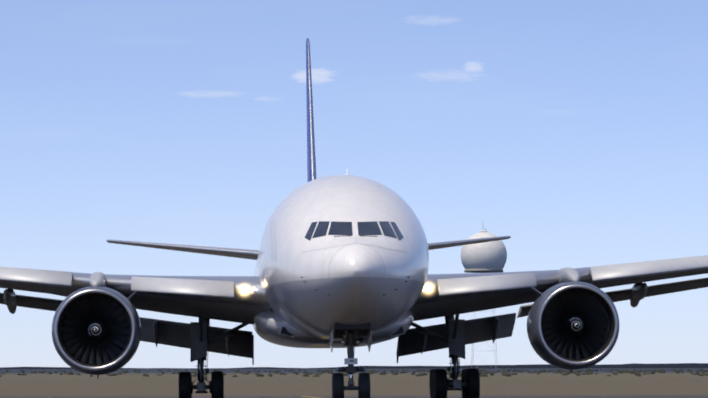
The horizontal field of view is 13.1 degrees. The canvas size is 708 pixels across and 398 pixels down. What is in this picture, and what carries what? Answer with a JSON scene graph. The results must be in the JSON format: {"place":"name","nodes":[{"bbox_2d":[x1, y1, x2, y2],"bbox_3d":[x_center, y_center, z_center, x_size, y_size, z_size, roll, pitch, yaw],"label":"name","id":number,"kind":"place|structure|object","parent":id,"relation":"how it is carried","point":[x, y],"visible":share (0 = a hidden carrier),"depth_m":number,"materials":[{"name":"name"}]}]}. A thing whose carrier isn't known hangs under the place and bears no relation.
{"place":"outdoors","nodes":[
{"label":"outdoors","id":0,"kind":"place"},
{"bbox_2d":[0,368,707,395],"bbox_3d":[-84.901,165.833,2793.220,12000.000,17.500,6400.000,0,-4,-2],"label":"ground","id":1,"kind":"structure","parent":0,"point":[290,383],"depth_m":390.94,"materials":[{"name":"grey asphalt"}]},
{"bbox_2d":[0,368,707,376],"bbox_3d":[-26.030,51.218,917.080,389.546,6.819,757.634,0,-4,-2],"label":"scrub bushes","id":2,"kind":"object","parent":1,"relation":"on","point":[485,373],"visible":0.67,"depth_m":737.61,"materials":[{"name":"green plant"}]},
{"bbox_2d":[0,363,707,368],"bbox_3d":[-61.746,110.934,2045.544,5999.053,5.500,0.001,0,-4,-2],"label":"tree line","id":3,"kind":"object","parent":1,"relation":"on","point":[678,365],"visible":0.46,"depth_m":2050.18,"materials":[{"name":"grey"}]},
{"bbox_2d":[461,228,506,369],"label":"radar tower","id":4,"kind":"structure","parent":1,"relation":"on","point":[488,257],"depth_m":1494.75,"materials":[{"name":"fibreglass"},{"name":"galvanised steel"}]},
{"bbox_2d":[0,395,707,397],"bbox_3d":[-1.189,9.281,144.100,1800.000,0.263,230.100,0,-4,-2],"label":"taxiway pavement","id":5,"kind":"structure","parent":0,"point":[622,396],"depth_m":212.58,"materials":[{"name":"grey asphalt"}]},
{"bbox_2d":[0,38,707,397],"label":"airplane","id":6,"kind":"object","parent":5,"relation":"on","point":[342,260],"visible":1,"depth_m":122.99,"materials":[{"name":"white paint"}]},
{"bbox_2d":[0,0,707,367],"label":"sky","id":7,"kind":"structure","parent":0,"point":[575,132],"materials":[{"name":"blue"}]}
]}

